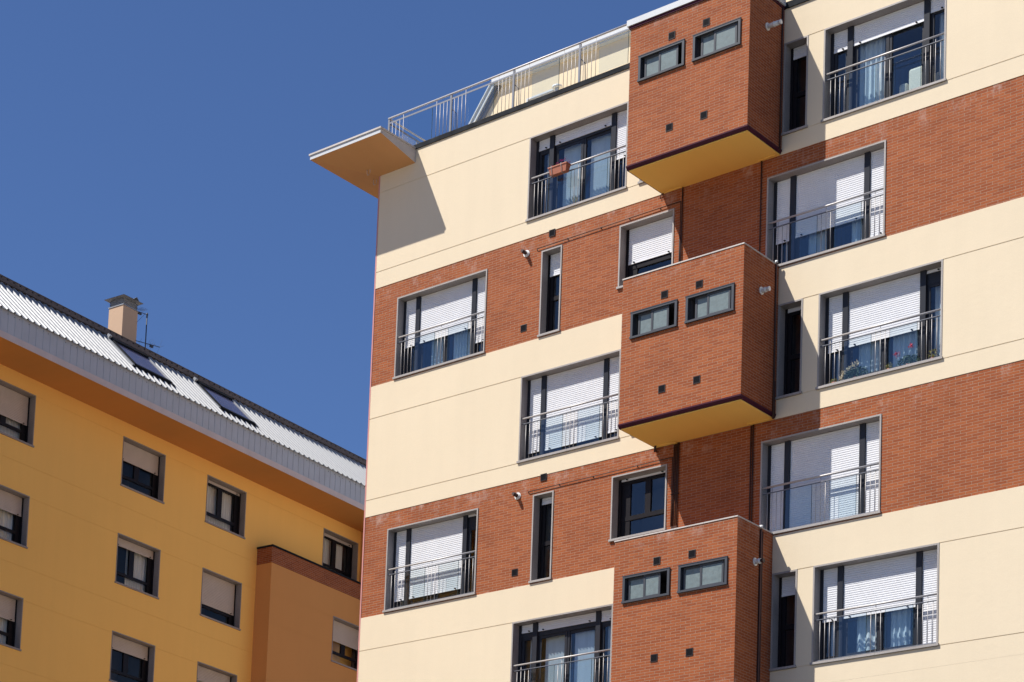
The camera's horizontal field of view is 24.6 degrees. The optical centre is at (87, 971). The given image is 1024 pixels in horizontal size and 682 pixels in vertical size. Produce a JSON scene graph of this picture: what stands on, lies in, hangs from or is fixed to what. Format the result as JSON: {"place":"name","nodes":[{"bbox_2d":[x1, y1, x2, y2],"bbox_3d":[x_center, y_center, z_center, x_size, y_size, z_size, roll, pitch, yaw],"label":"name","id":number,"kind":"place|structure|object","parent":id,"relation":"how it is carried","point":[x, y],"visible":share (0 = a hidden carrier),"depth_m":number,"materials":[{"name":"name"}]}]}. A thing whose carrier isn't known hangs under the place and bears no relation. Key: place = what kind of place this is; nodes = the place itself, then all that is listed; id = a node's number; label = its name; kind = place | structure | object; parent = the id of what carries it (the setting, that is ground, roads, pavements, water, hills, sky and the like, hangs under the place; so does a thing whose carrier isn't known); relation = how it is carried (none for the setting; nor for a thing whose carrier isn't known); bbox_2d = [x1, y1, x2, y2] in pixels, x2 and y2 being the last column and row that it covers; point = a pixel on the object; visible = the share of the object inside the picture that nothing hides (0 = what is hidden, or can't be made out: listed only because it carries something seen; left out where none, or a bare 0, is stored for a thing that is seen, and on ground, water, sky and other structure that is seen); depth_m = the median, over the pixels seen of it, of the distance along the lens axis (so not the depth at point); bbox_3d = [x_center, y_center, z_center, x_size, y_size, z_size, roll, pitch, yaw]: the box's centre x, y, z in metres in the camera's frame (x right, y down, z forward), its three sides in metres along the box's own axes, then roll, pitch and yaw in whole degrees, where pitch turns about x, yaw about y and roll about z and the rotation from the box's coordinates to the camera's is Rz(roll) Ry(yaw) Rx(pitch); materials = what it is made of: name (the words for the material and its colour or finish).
{"place":"outdoors","nodes":[
{"label":"outdoors","id":0,"kind":"place"},
{"bbox_2d":[0,274,366,681],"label":"apartment building","id":1,"kind":"structure","parent":0,"point":[163,519],"depth_m":68.11,"materials":[{"name":"orange paint"}]},
{"bbox_2d":[0,590,23,650],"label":"window","id":2,"kind":"structure","parent":1,"relation":"in","point":[11,608],"depth_m":63.60,"materials":[{"name":"beige plastic"}]},
{"bbox_2d":[0,484,29,548],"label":"window","id":3,"kind":"structure","parent":1,"relation":"in","point":[14,505],"depth_m":63.92,"materials":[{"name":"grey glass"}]},
{"bbox_2d":[0,379,35,447],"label":"window","id":4,"kind":"structure","parent":1,"relation":"in","point":[17,405],"depth_m":64.14,"materials":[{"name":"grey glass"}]},
{"bbox_2d":[109,630,154,681],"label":"window","id":5,"kind":"structure","parent":1,"relation":"in","point":[131,660],"depth_m":67.83,"materials":[{"name":"black glass"}]},
{"bbox_2d":[114,533,160,598],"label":"window","id":6,"kind":"structure","parent":1,"relation":"in","point":[137,562],"depth_m":68.10,"materials":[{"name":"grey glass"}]},
{"bbox_2d":[120,436,165,503],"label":"window","id":7,"kind":"structure","parent":1,"relation":"in","point":[143,467],"depth_m":68.45,"materials":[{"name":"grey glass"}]},
{"bbox_2d":[136,307,161,352],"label":"tv antenna","id":8,"kind":"object","parent":1,"relation":"attached to","point":[150,345],"visible":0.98,"depth_m":70.01,"materials":[{"name":"grey metal"}]},
{"bbox_2d":[197,661,236,681],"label":"window","id":9,"kind":"structure","parent":1,"relation":"in","point":[207,673],"depth_m":70.17,"materials":[{"name":"beige plastic"}]},
{"bbox_2d":[200,568,241,630],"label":"window","id":10,"kind":"structure","parent":1,"relation":"in","point":[220,594],"depth_m":70.77,"materials":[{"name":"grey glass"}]},
{"bbox_2d":[205,474,246,538],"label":"window","id":11,"kind":"structure","parent":1,"relation":"in","point":[225,503],"depth_m":71.22,"materials":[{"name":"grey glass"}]},
{"bbox_2d":[322,528,357,580],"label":"window","id":12,"kind":"structure","parent":1,"relation":"in","point":[340,553],"depth_m":75.74,"materials":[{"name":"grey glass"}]},
{"bbox_2d":[331,616,358,670],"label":"window","id":13,"kind":"structure","parent":1,"relation":"in","point":[345,633],"depth_m":74.51,"materials":[{"name":"beige plastic"}]},
{"bbox_2d":[0,0,677,459],"label":"sky","id":14,"kind":"structure","parent":0,"point":[155,152],"materials":[{"name":"blue"}]},
{"bbox_2d":[309,0,1023,681],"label":"apartment building","id":15,"kind":"structure","parent":0,"point":[621,428],"depth_m":48.66,"materials":[{"name":"paint"}]},
{"bbox_2d":[382,508,478,612],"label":"window","id":16,"kind":"structure","parent":15,"relation":"in","point":[456,533],"depth_m":54.76,"materials":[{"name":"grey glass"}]},
{"bbox_2d":[392,269,487,379],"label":"window","id":17,"kind":"structure","parent":15,"relation":"in","point":[466,295],"depth_m":55.48,"materials":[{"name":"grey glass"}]},
{"bbox_2d":[528,490,553,583],"bbox_3d":[10.833,-9.897,52.558,1.252,2.100,0.610,10,-9,-44],"label":"window","id":18,"kind":"structure","parent":15,"relation":"in","point":[543,503],"depth_m":52.43,"materials":[{"name":"grey glass"}]},
{"bbox_2d":[537,245,562,337],"bbox_3d":[11.174,-15.745,53.262,1.252,2.100,0.610,10,-9,-44],"label":"window","id":19,"kind":"structure","parent":15,"relation":"in","point":[551,259],"depth_m":53.12,"materials":[{"name":"black glass"}]},
{"bbox_2d":[548,157,570,176],"bbox_3d":[11.006,-18.750,53.000,0.242,0.367,0.592,10,-9,-44],"label":"flower box","id":20,"kind":"object","parent":15,"relation":"hanging from","point":[559,169],"visible":1,"depth_m":52.93,"materials":[{"name":"plastic"}]},
{"bbox_2d":[510,604,612,681],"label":"window","id":21,"kind":"structure","parent":15,"relation":"in","point":[587,630],"depth_m":51.84,"materials":[{"name":"grey glass"}]},
{"bbox_2d":[516,349,620,463],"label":"window","id":22,"kind":"structure","parent":15,"relation":"in","point":[598,376],"depth_m":52.34,"materials":[{"name":"grey plastic"}]},
{"bbox_2d":[525,101,628,221],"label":"window","id":23,"kind":"structure","parent":15,"relation":"in","point":[605,130],"depth_m":53.24,"materials":[{"name":"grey glass"}]},
{"bbox_2d":[608,464,667,541],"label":"window","id":24,"kind":"structure","parent":15,"relation":"in","point":[638,498],"depth_m":50.93,"materials":[{"name":"blue glass"}]},
{"bbox_2d":[616,208,674,289],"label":"window","id":25,"kind":"structure","parent":15,"relation":"in","point":[646,244],"depth_m":51.41,"materials":[{"name":"white plastic"}]},
{"bbox_2d":[621,567,669,603],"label":"bay window","id":26,"kind":"structure","parent":15,"relation":"in","point":[651,584],"depth_m":48.35,"materials":[{"name":"grey glass"}]},
{"bbox_2d":[629,299,677,339],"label":"bay window","id":27,"kind":"structure","parent":15,"relation":"in","point":[663,316],"depth_m":49.02,"materials":[{"name":"grey glass"}]},
{"bbox_2d":[637,38,684,82],"bbox_3d":[12.784,-19.840,49.914,0.800,0.604,1.164,10,-9,-44],"label":"window","id":28,"kind":"structure","parent":15,"relation":"in","point":[669,57],"depth_m":49.70,"materials":[{"name":"grey glass"}]},
{"bbox_2d":[677,556,727,593],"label":"bay window","id":29,"kind":"structure","parent":15,"relation":"in","point":[709,573],"depth_m":47.31,"materials":[{"name":"grey glass"}]},
{"bbox_2d":[684,282,734,323],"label":"bay window","id":30,"kind":"structure","parent":15,"relation":"in","point":[719,300],"depth_m":48.00,"materials":[{"name":"grey glass"}]},
{"bbox_2d":[691,17,740,61],"bbox_3d":[13.725,-19.901,48.949,0.800,0.604,1.164,10,-9,-44],"label":"window","id":31,"kind":"structure","parent":15,"relation":"in","point":[727,35],"depth_m":48.72,"materials":[{"name":"grey glass"}]},
{"bbox_2d":[769,569,797,671],"bbox_3d":[14.930,-7.252,47.827,1.252,2.100,0.610,10,-9,-44],"label":"window","id":32,"kind":"structure","parent":15,"relation":"in","point":[784,584],"depth_m":47.70,"materials":[{"name":"black glass"}]},
{"bbox_2d":[775,298,802,399],"bbox_3d":[15.270,-13.100,48.532,1.252,2.100,0.610,10,-9,-44],"label":"window","id":33,"kind":"structure","parent":15,"relation":"in","point":[790,314],"depth_m":48.42,"materials":[{"name":"black glass"}]},
{"bbox_2d":[781,35,808,135],"bbox_3d":[15.611,-18.948,49.236,1.252,2.100,0.610,10,-9,-44],"label":"window","id":34,"kind":"structure","parent":15,"relation":"in","point":[795,70],"depth_m":49.11,"materials":[{"name":"black glass"}]},
{"bbox_2d":[759,414,881,534],"bbox_3d":[15.306,-10.263,47.358,0.392,2.100,2.740,10,-9,-44],"label":"window","id":35,"kind":"structure","parent":15,"relation":"in","point":[854,443],"depth_m":47.46,"materials":[{"name":"white plastic"}]},
{"bbox_2d":[765,140,885,266],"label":"window","id":36,"kind":"structure","parent":15,"relation":"in","point":[861,170],"depth_m":48.26,"materials":[{"name":"grey plastic"}]},
{"bbox_2d":[839,359,867,380],"bbox_3d":[15.871,-12.412,47.128,0.234,0.465,0.642,10,-9,-44],"label":"potted plant","id":37,"kind":"object","parent":15,"relation":"on","point":[855,370],"visible":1,"depth_m":47.11,"materials":[{"name":"green plant"}]},
{"bbox_2d":[815,259,942,389],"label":"window","id":38,"kind":"structure","parent":15,"relation":"in","point":[916,290],"depth_m":47.02,"materials":[{"name":"white plastic"}]},
{"bbox_2d":[821,0,946,122],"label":"window","id":39,"kind":"structure","parent":15,"relation":"in","point":[902,23],"depth_m":48.08,"materials":[{"name":"grey glass"}]},
{"bbox_2d":[810,543,972,679],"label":"window","id":40,"kind":"structure","parent":15,"relation":"in","point":[909,572],"depth_m":46.32,"materials":[{"name":"white plastic"}]},
{"bbox_2d":[894,344,920,365],"bbox_3d":[16.690,-12.530,46.305,0.240,0.502,0.564,10,-9,-44],"label":"potted plant","id":41,"kind":"object","parent":15,"relation":"on","point":[907,360],"visible":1,"depth_m":46.27,"materials":[{"name":"green plant"}]},
{"bbox_2d":[900,64,938,92],"bbox_3d":[17.531,-18.463,47.520,0.650,0.730,0.920,10,-9,-44],"label":"armchair","id":42,"kind":"object","parent":15,"relation":"on","point":[915,77],"visible":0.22,"depth_m":47.39,"materials":[{"name":"white plastic"}]},
{"bbox_2d":[928,349,937,358],"bbox_3d":[17.055,-12.441,45.912,0.186,0.274,0.203,10,-9,-44],"label":"potted plant","id":43,"kind":"object","parent":15,"relation":"on","point":[933,353],"visible":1,"depth_m":45.90,"materials":[{"name":"green plant"}]}
]}

